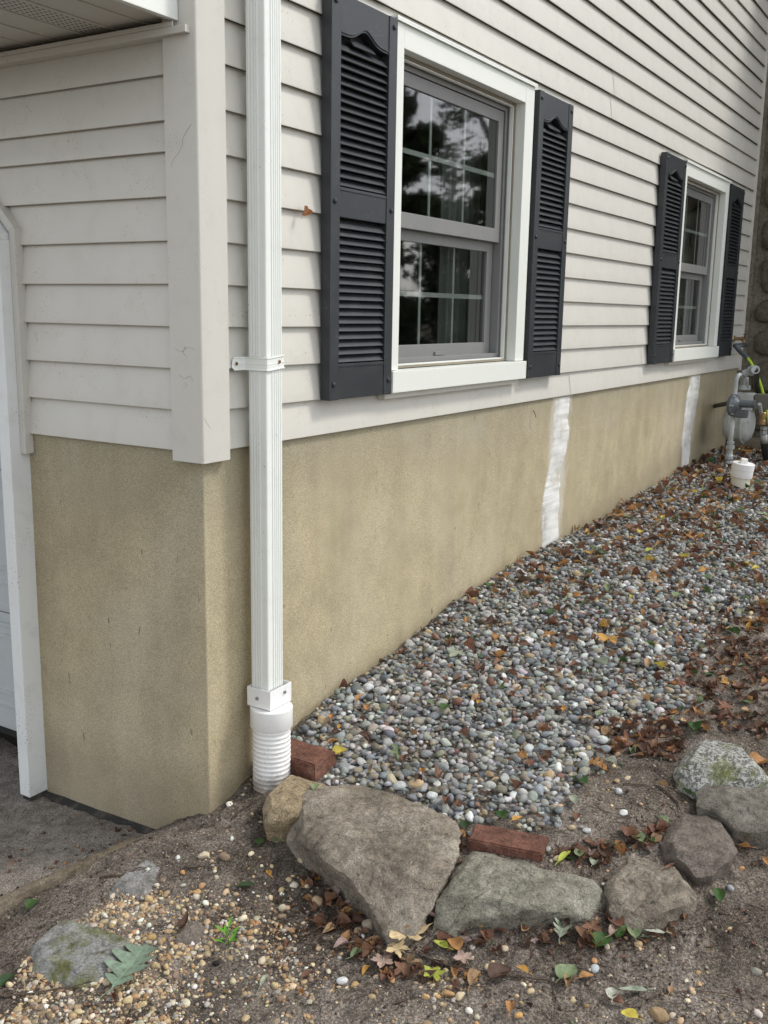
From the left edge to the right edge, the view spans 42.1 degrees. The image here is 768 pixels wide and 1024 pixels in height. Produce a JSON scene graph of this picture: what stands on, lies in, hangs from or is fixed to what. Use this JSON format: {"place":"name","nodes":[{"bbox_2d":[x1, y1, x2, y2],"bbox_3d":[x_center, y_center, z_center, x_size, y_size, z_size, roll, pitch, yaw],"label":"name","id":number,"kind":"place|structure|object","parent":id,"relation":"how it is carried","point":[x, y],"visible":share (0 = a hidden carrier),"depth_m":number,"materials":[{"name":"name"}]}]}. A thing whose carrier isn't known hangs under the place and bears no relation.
{"place":"outdoors","nodes":[
{"label":"outdoors","id":0,"kind":"place"},
{"bbox_2d":[0,738,143,894],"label":"driveway","id":1,"kind":"structure","parent":0,"point":[20,817],"depth_m":3.13,"materials":[{"name":"concrete"}]},
{"bbox_2d":[0,800,130,895],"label":"driveway debris","id":2,"kind":"object","parent":1,"relation":"on","point":[56,861],"visible":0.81,"depth_m":3.03,"materials":[{"name":"brown plant"}]},
{"bbox_2d":[42,791,155,832],"bbox_3d":[-0.904,0.980,3.220,0.620,0.027,0.039,8,13,31],"label":"tar seam","id":3,"kind":"object","parent":1,"relation":"on","point":[97,813],"visible":0.84,"depth_m":3.25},
{"bbox_2d":[0,450,767,1023],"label":"ground","id":4,"kind":"structure","parent":0,"point":[474,998],"depth_m":2.55,"materials":[{"name":"soil"}]},
{"bbox_2d":[0,973,15,986],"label":"leaf","id":5,"kind":"object","parent":4,"relation":"on","point":[5,978],"visible":1,"depth_m":2.36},
{"bbox_2d":[24,899,39,911],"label":"leaf","id":6,"kind":"object","parent":4,"relation":"on","point":[29,903],"visible":1,"depth_m":2.67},
{"bbox_2d":[0,981,92,996],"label":"twig","id":7,"kind":"object","parent":4,"relation":"on","point":[11,995],"visible":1,"depth_m":2.32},
{"bbox_2d":[0,836,138,914],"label":"timber edging","id":8,"kind":"object","parent":4,"relation":"on","point":[12,899],"visible":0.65,"depth_m":2.78,"materials":[{"name":"brown wood"}]},
{"bbox_2d":[28,919,129,988],"bbox_3d":[-0.744,1.120,2.476,0.332,0.133,0.302,8,13,31],"label":"border stone","id":9,"kind":"object","parent":4,"relation":"on","point":[65,953],"visible":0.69,"depth_m":2.42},
{"bbox_2d":[108,860,159,897],"bbox_3d":[-0.650,1.033,2.729,0.190,0.108,0.262,2,11,4],"label":"border stone","id":10,"kind":"object","parent":4,"relation":"on","point":[136,882],"visible":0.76,"depth_m":2.68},
{"bbox_2d":[99,867,146,878],"bbox_3d":[-0.713,0.985,2.721,0.128,0.029,0.015,-1,11,-9],"label":"twig","id":11,"kind":"object","parent":10,"relation":"on","point":[106,875],"visible":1,"depth_m":2.71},
{"bbox_2d":[174,921,205,944],"bbox_3d":[-0.489,1.085,2.524,0.122,0.085,0.110,8,13,31],"label":"border stone","id":12,"kind":"object","parent":4,"relation":"on","point":[191,931],"visible":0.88,"depth_m":2.50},
{"bbox_2d":[178,910,187,932],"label":"leaf","id":13,"kind":"object","parent":12,"relation":"on","point":[183,921],"visible":1,"depth_m":2.54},
{"bbox_2d":[185,865,214,868],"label":"twig","id":14,"kind":"object","parent":4,"relation":"on","point":[198,866],"visible":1,"depth_m":2.73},
{"bbox_2d":[198,851,209,858],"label":"pebble","id":15,"kind":"object","parent":4,"relation":"on","point":[204,854],"visible":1,"depth_m":2.77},
{"bbox_2d":[219,852,229,860],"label":"pebble","id":16,"kind":"object","parent":4,"relation":"on","point":[223,856],"visible":1,"depth_m":2.74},
{"bbox_2d":[232,881,253,886],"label":"leaf","id":17,"kind":"object","parent":4,"relation":"on","point":[243,883],"visible":1,"depth_m":2.67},
{"bbox_2d":[258,956,264,964],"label":"pebble","id":18,"kind":"object","parent":4,"relation":"on","point":[261,960],"visible":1,"depth_m":2.40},
{"bbox_2d":[258,974,267,989],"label":"leaf","id":19,"kind":"object","parent":4,"relation":"on","point":[263,979],"visible":1,"depth_m":2.34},
{"bbox_2d":[262,775,325,842],"bbox_3d":[-0.253,0.893,2.944,0.186,0.173,0.283,2,11,4],"label":"border stone","id":20,"kind":"object","parent":4,"relation":"on","point":[282,807],"visible":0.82,"depth_m":2.83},
{"bbox_2d":[290,738,335,781],"bbox_3d":[-0.265,0.776,3.134,0.205,0.067,0.124,8,13,31],"label":"brick","id":21,"kind":"object","parent":4,"relation":"on","point":[311,762],"visible":0.63,"depth_m":3.08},
{"bbox_2d":[312,896,323,906],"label":"pebble","id":22,"kind":"object","parent":4,"relation":"on","point":[318,900],"visible":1,"depth_m":2.58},
{"bbox_2d":[330,886,340,897],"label":"leaf","id":23,"kind":"object","parent":4,"relation":"on","point":[335,889],"visible":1,"depth_m":2.61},
{"bbox_2d":[336,976,347,984],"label":"pebble","id":24,"kind":"object","parent":4,"relation":"on","point":[342,980],"visible":1,"depth_m":2.33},
{"bbox_2d":[346,947,361,958],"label":"leaf","id":25,"kind":"object","parent":4,"relation":"on","point":[353,951],"visible":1,"depth_m":2.40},
{"bbox_2d":[354,927,361,934],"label":"pebble","id":26,"kind":"object","parent":4,"relation":"on","point":[357,930],"visible":0.94,"depth_m":2.48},
{"bbox_2d":[362,919,373,929],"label":"pebble","id":27,"kind":"object","parent":4,"relation":"on","point":[367,924],"visible":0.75,"depth_m":2.49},
{"bbox_2d":[286,785,461,951],"bbox_3d":[-0.014,0.955,2.755,0.417,0.234,0.643,-9,15,-40],"label":"border stone","id":28,"kind":"object","parent":4,"relation":"on","point":[384,862],"visible":0.94,"depth_m":2.63,"materials":[{"name":"stone"}]},
{"bbox_2d":[371,953,392,967],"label":"leaf","id":29,"kind":"object","parent":4,"relation":"on","point":[380,960],"visible":1,"depth_m":2.37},
{"bbox_2d":[0,0,767,828],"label":"house","id":30,"kind":"structure","parent":4,"relation":"on","point":[516,252],"depth_m":3.26,"materials":[{"name":"plastic"}]},
{"bbox_2d":[0,455,16,737],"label":"garage door","id":31,"kind":"structure","parent":30,"relation":"in","point":[7,695],"depth_m":3.52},
{"bbox_2d":[232,0,292,792],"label":"downspout","id":32,"kind":"object","parent":30,"relation":"attached to","point":[270,703],"visible":0.89,"depth_m":2.85,"materials":[{"name":"plastic"}]},
{"bbox_2d":[300,206,312,218],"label":"leaf","id":33,"kind":"object","parent":30,"relation":"attached to","point":[307,211],"visible":1,"depth_m":2.98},
{"bbox_2d":[378,15,537,398],"bbox_3d":[0.278,-1.133,4.002,0.292,1.257,1.385,8,13,31],"label":"window","id":34,"kind":"structure","parent":30,"relation":"in","point":[479,232],"depth_m":4.15,"materials":[{"name":"plastic"}]},
{"bbox_2d":[665,159,731,364],"bbox_3d":[2.088,-1.674,6.859,0.292,1.257,1.385,8,13,31],"label":"window","id":35,"kind":"structure","parent":30,"relation":"in","point":[706,197],"depth_m":7.07,"materials":[{"name":"plastic"}]},
{"bbox_2d":[733,334,746,342],"bbox_3d":[2.788,-1.350,7.802,0.097,0.082,0.070,8,13,31],"label":"hose bib","id":36,"kind":"object","parent":30,"relation":"attached to","point":[742,339],"visible":0.99,"depth_m":7.79,"materials":[{"name":"gold metal"}]},
{"bbox_2d":[733,342,767,423],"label":"garden hose","id":37,"kind":"object","parent":36,"relation":"hanging from","point":[739,350],"visible":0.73,"depth_m":7.43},
{"bbox_2d":[714,365,767,467],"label":"gas meter","id":38,"kind":"object","parent":30,"relation":"attached to","point":[738,421],"visible":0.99,"depth_m":7.09,"materials":[{"name":"grey metal"}]},
{"bbox_2d":[0,742,767,1023],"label":"pebbles","id":39,"kind":"object","parent":4,"relation":"on","point":[139,986],"visible":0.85,"depth_m":2.37,"materials":[{"name":"gravel"}]},
{"bbox_2d":[95,942,156,1001],"bbox_3d":[-0.622,1.082,2.370,0.123,0.028,0.224,8,13,31],"label":"leaf","id":40,"kind":"object","parent":39,"relation":"on","point":[133,959],"visible":1,"depth_m":2.40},
{"bbox_2d":[213,917,241,949],"bbox_3d":[-0.384,1.048,2.449,0.068,0.082,0.070,8,13,31],"label":"seedling","id":41,"kind":"object","parent":39,"relation":"on","point":[225,930],"visible":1,"depth_m":2.46,"materials":[{"name":"green plant"}]},
{"bbox_2d":[301,969,314,976],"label":"leaf","id":42,"kind":"object","parent":39,"relation":"on","point":[305,973],"visible":1,"depth_m":2.36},
{"bbox_2d":[0,802,767,1023],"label":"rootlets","id":43,"kind":"object","parent":4,"relation":"on","point":[332,931],"visible":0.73,"depth_m":2.43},
{"bbox_2d":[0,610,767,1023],"bbox_3d":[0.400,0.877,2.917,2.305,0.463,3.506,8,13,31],"label":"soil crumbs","id":44,"kind":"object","parent":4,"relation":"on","point":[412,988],"visible":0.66,"depth_m":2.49,"materials":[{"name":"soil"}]},
{"bbox_2d":[386,941,409,957],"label":"leaf","id":45,"kind":"object","parent":4,"relation":"on","point":[396,947],"visible":1,"depth_m":2.39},
{"bbox_2d":[43,649,767,1023],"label":"leaf scraps","id":46,"kind":"object","parent":4,"relation":"on","point":[465,845],"visible":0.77,"depth_m":2.32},
{"bbox_2d":[389,923,431,942],"bbox_3d":[0.052,1.016,2.438,0.113,0.024,0.115,8,13,31],"label":"leaf","id":47,"kind":"object","parent":4,"relation":"on","point":[397,935],"visible":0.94,"depth_m":2.42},
{"bbox_2d":[424,965,445,980],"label":"leaf","id":48,"kind":"object","parent":4,"relation":"on","point":[436,974],"visible":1,"depth_m":2.31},
{"bbox_2d":[434,940,452,949],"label":"leaf","id":49,"kind":"object","parent":4,"relation":"on","point":[444,944],"visible":1,"depth_m":2.39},
{"bbox_2d":[443,990,454,996],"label":"pebble","id":50,"kind":"object","parent":4,"relation":"on","point":[447,993],"visible":1,"depth_m":2.25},
{"bbox_2d":[447,936,462,949],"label":"leaf","id":51,"kind":"object","parent":4,"relation":"on","point":[456,943],"visible":1,"depth_m":2.39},
{"bbox_2d":[455,992,464,1000],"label":"pebble","id":52,"kind":"object","parent":4,"relation":"on","point":[459,996],"visible":1,"depth_m":2.24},
{"bbox_2d":[453,950,473,963],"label":"leaf","id":53,"kind":"object","parent":4,"relation":"on","point":[462,956],"visible":1,"depth_m":2.35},
{"bbox_2d":[460,820,470,829],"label":"leaf","id":54,"kind":"object","parent":4,"relation":"on","point":[464,823],"visible":1,"depth_m":2.80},
{"bbox_2d":[467,968,480,991],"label":"leaf","id":55,"kind":"object","parent":4,"relation":"on","point":[473,975],"visible":1,"depth_m":2.29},
{"bbox_2d":[480,929,493,943],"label":"leaf","id":56,"kind":"object","parent":4,"relation":"on","point":[490,932],"visible":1,"depth_m":2.40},
{"bbox_2d":[405,951,570,985],"bbox_3d":[0.238,1.066,2.335,0.394,0.015,0.056,5,12,21],"label":"twig","id":57,"kind":"object","parent":4,"relation":"on","point":[451,964],"visible":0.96,"depth_m":2.33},
{"bbox_2d":[484,962,510,981],"bbox_3d":[0.261,1.062,2.306,0.074,0.020,0.052,0,11,-7],"label":"leaf","id":58,"kind":"object","parent":4,"relation":"on","point":[494,969],"visible":1,"depth_m":2.32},
{"bbox_2d":[494,810,507,819],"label":"leaf","id":59,"kind":"object","parent":4,"relation":"on","point":[502,814],"visible":1,"depth_m":2.81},
{"bbox_2d":[467,824,548,861],"bbox_3d":[0.335,0.911,2.707,0.209,0.066,0.098,5,12,19],"label":"brick","id":60,"kind":"object","parent":4,"relation":"on","point":[501,841],"visible":0.77,"depth_m":2.68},
{"bbox_2d":[506,1000,514,1016],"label":"leaf","id":61,"kind":"object","parent":4,"relation":"on","point":[510,1005],"visible":1,"depth_m":2.21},
{"bbox_2d":[275,871,759,977],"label":"leaf crumbs","id":62,"kind":"object","parent":4,"relation":"on","point":[577,959],"visible":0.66,"depth_m":2.44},
{"bbox_2d":[514,1011,522,1018],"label":"pebble","id":63,"kind":"object","parent":4,"relation":"on","point":[519,1015],"visible":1,"depth_m":2.19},
{"bbox_2d":[432,851,605,937],"bbox_3d":[0.316,1.017,2.500,0.411,0.174,0.411,8,13,31],"label":"border stone","id":64,"kind":"object","parent":4,"relation":"on","point":[487,890],"visible":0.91,"depth_m":2.47,"materials":[{"name":"stone"}]},
{"bbox_2d":[517,965,532,974],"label":"leaf","id":65,"kind":"object","parent":4,"relation":"on","point":[524,968],"visible":1,"depth_m":2.31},
{"bbox_2d":[291,447,767,830],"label":"gravel","id":66,"kind":"structure","parent":4,"relation":"on","point":[552,777],"depth_m":3.56,"materials":[{"name":"gravel"}]},
{"bbox_2d":[409,779,423,787],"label":"pebble","id":67,"kind":"object","parent":66,"relation":"on","point":[419,783],"visible":1,"depth_m":2.96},
{"bbox_2d":[442,794,450,805],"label":"leaf","id":68,"kind":"object","parent":66,"relation":"on","point":[445,799],"visible":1,"depth_m":2.90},
{"bbox_2d":[447,648,468,656],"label":"leaf","id":69,"kind":"object","parent":66,"relation":"on","point":[452,652],"visible":1,"depth_m":3.65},
{"bbox_2d":[326,445,767,806],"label":"leaf litter","id":70,"kind":"object","parent":66,"relation":"on","point":[652,576],"visible":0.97,"depth_m":4.65,"materials":[{"name":"plant"}]},
{"bbox_2d":[561,634,581,643],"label":"leaf","id":71,"kind":"object","parent":66,"relation":"on","point":[572,637],"visible":1,"depth_m":3.76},
{"bbox_2d":[594,656,607,665],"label":"leaf","id":72,"kind":"object","parent":66,"relation":"on","point":[604,660],"visible":1,"depth_m":3.61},
{"bbox_2d":[596,633,621,642],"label":"leaf","id":73,"kind":"object","parent":66,"relation":"on","point":[604,637],"visible":1,"depth_m":3.78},
{"bbox_2d":[300,598,767,989],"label":"leaf litter","id":74,"kind":"object","parent":4,"relation":"on","point":[604,847],"visible":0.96,"depth_m":3.13,"materials":[{"name":"plant"}]},
{"bbox_2d":[310,913,331,926],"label":"leaf","id":75,"kind":"object","parent":74,"relation":"on","point":[319,918],"visible":1,"depth_m":2.52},
{"bbox_2d":[331,898,347,906],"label":"leaf","id":76,"kind":"object","parent":74,"relation":"on","point":[339,902],"visible":1,"depth_m":2.56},
{"bbox_2d":[333,936,354,947],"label":"leaf","id":77,"kind":"object","parent":74,"relation":"on","point":[341,940],"visible":1,"depth_m":2.42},
{"bbox_2d":[574,848,583,859],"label":"leaf","id":78,"kind":"object","parent":74,"relation":"on","point":[580,853],"visible":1,"depth_m":2.66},
{"bbox_2d":[608,915,624,930],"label":"leaf","id":79,"kind":"object","parent":74,"relation":"on","point":[619,922],"visible":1,"depth_m":2.44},
{"bbox_2d":[621,825,634,839],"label":"leaf","id":80,"kind":"object","parent":74,"relation":"on","point":[624,829],"visible":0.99,"depth_m":2.75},
{"bbox_2d":[632,832,646,843],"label":"leaf","id":81,"kind":"object","parent":74,"relation":"on","point":[641,835],"visible":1,"depth_m":2.72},
{"bbox_2d":[649,823,664,837],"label":"leaf","id":82,"kind":"object","parent":74,"relation":"on","point":[651,826],"visible":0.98,"depth_m":2.77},
{"bbox_2d":[555,851,569,864],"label":"leaf","id":83,"kind":"object","parent":4,"relation":"on","point":[563,855],"visible":1,"depth_m":2.63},
{"bbox_2d":[553,917,573,944],"bbox_3d":[0.429,1.002,2.410,0.050,0.026,0.100,8,13,31],"label":"leaf","id":84,"kind":"object","parent":4,"relation":"on","point":[561,930],"visible":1,"depth_m":2.41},
{"bbox_2d":[555,964,576,982],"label":"leaf","id":85,"kind":"object","parent":4,"relation":"on","point":[561,970],"visible":1,"depth_m":2.31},
{"bbox_2d":[564,974,571,991],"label":"leaf","id":86,"kind":"object","parent":4,"relation":"on","point":[568,981],"visible":1,"depth_m":2.28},
{"bbox_2d":[569,795,578,805],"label":"leaf","id":87,"kind":"object","parent":4,"relation":"on","point":[574,798],"visible":1,"depth_m":2.87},
{"bbox_2d":[572,775,592,784],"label":"leaf","id":88,"kind":"object","parent":4,"relation":"on","point":[584,779],"visible":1,"depth_m":2.96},
{"bbox_2d":[574,971,593,978],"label":"leaf","id":89,"kind":"object","parent":4,"relation":"on","point":[584,974],"visible":1,"depth_m":2.31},
{"bbox_2d":[591,964,598,972],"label":"pebble","id":90,"kind":"object","parent":4,"relation":"on","point":[594,968],"visible":1,"depth_m":2.32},
{"bbox_2d":[587,755,612,773],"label":"leaf","id":91,"kind":"object","parent":4,"relation":"on","point":[599,764],"visible":1,"depth_m":3.04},
{"bbox_2d":[591,931,611,950],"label":"leaf","id":92,"kind":"object","parent":4,"relation":"on","point":[599,936],"visible":1,"depth_m":2.41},
{"bbox_2d":[467,611,752,885],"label":"stray gravel","id":93,"kind":"structure","parent":4,"relation":"on","point":[602,772],"depth_m":3.16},
{"bbox_2d":[605,924,618,937],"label":"leaf","id":94,"kind":"object","parent":4,"relation":"on","point":[612,928],"visible":1,"depth_m":2.42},
{"bbox_2d":[606,987,618,1001],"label":"leaf","id":95,"kind":"object","parent":4,"relation":"on","point":[610,992],"visible":1,"depth_m":2.26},
{"bbox_2d":[605,755,619,767],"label":"leaf","id":96,"kind":"object","parent":4,"relation":"on","point":[612,759],"visible":1,"depth_m":3.04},
{"bbox_2d":[606,993,630,1007],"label":"leaf","id":97,"kind":"object","parent":4,"relation":"on","point":[618,998],"visible":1,"depth_m":2.24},
{"bbox_2d":[619,809,627,815],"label":"pebble","id":98,"kind":"object","parent":4,"relation":"on","point":[622,812],"visible":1,"depth_m":2.84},
{"bbox_2d":[621,1008,643,1020],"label":"leaf","id":99,"kind":"object","parent":4,"relation":"on","point":[631,1012],"visible":1,"depth_m":2.20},
{"bbox_2d":[627,927,640,940],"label":"leaf","id":100,"kind":"object","parent":4,"relation":"on","point":[636,932],"visible":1,"depth_m":2.42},
{"bbox_2d":[618,985,655,990],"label":"leaf","id":101,"kind":"object","parent":4,"relation":"on","point":[636,988],"visible":1,"depth_m":2.27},
{"bbox_2d":[634,940,642,948],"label":"pebble","id":102,"kind":"object","parent":4,"relation":"on","point":[638,943],"visible":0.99,"depth_m":2.40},
{"bbox_2d":[622,782,664,788],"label":"twig","id":103,"kind":"object","parent":4,"relation":"on","point":[641,784],"visible":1,"depth_m":2.96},
{"bbox_2d":[603,856,696,935],"bbox_3d":[0.661,1.018,2.545,0.243,0.179,0.311,8,13,31],"label":"border stone","id":104,"kind":"object","parent":4,"relation":"on","point":[639,892],"visible":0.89,"depth_m":2.49,"materials":[{"name":"stone"}]},
{"bbox_2d":[645,929,671,933],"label":"leaf","id":105,"kind":"object","parent":4,"relation":"on","point":[656,930],"visible":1,"depth_m":2.42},
{"bbox_2d":[649,1007,669,1022],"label":"pebble","id":106,"kind":"object","parent":4,"relation":"on","point":[659,1015],"visible":1,"depth_m":2.19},
{"bbox_2d":[657,780,672,787],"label":"leaf","id":107,"kind":"object","parent":4,"relation":"on","point":[663,783],"visible":1,"depth_m":2.95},
{"bbox_2d":[661,788,680,808],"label":"twig","id":108,"kind":"object","parent":4,"relation":"on","point":[669,794],"visible":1,"depth_m":2.93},
{"bbox_2d":[666,927,677,940],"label":"leaf","id":109,"kind":"object","parent":4,"relation":"on","point":[673,932],"visible":1,"depth_m":2.43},
{"bbox_2d":[686,720,701,732],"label":"leaf","id":110,"kind":"object","parent":4,"relation":"on","point":[696,725],"visible":1,"depth_m":3.23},
{"bbox_2d":[648,989,740,999],"bbox_3d":[0.700,1.093,2.264,0.215,0.012,0.031,0,11,-4],"label":"twig","id":111,"kind":"object","parent":4,"relation":"on","point":[687,991],"visible":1,"depth_m":2.27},
{"bbox_2d":[660,814,737,883],"bbox_3d":[0.860,0.948,2.739,0.207,0.155,0.314,8,13,31],"label":"border stone","id":112,"kind":"object","parent":4,"relation":"on","point":[697,849],"visible":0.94,"depth_m":2.66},
{"bbox_2d":[713,888,725,905],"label":"leaf","id":113,"kind":"object","parent":4,"relation":"on","point":[719,894],"visible":1,"depth_m":2.55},
{"bbox_2d":[673,739,767,798],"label":"border stone","id":114,"kind":"object","parent":4,"relation":"on","point":[703,763],"visible":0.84,"depth_m":2.96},
{"bbox_2d":[695,785,767,848],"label":"border stone","id":115,"kind":"object","parent":4,"relation":"on","point":[739,813],"visible":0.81,"depth_m":2.81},
{"bbox_2d":[727,627,739,634],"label":"leaf","id":116,"kind":"object","parent":4,"relation":"on","point":[736,630],"visible":1,"depth_m":3.93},
{"bbox_2d":[730,458,754,490],"bbox_3d":[2.270,-0.210,6.337,0.150,0.266,0.139,8,13,31],"label":"drain cleanout","id":117,"kind":"object","parent":4,"relation":"on","point":[742,471],"visible":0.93,"depth_m":6.29,"materials":[{"name":"plastic"}]},
{"bbox_2d":[737,842,756,847],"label":"leaf","id":118,"kind":"object","parent":4,"relation":"on","point":[745,844],"visible":1,"depth_m":2.74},
{"bbox_2d":[727,66,767,450],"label":"stone chimney","id":119,"kind":"object","parent":4,"relation":"on","point":[755,349],"visible":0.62,"depth_m":7.93,"materials":[{"name":"stone"}]},
{"bbox_2d":[750,751,767,763],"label":"leaf","id":120,"kind":"object","parent":4,"relation":"on","point":[757,758],"visible":0.67,"depth_m":3.08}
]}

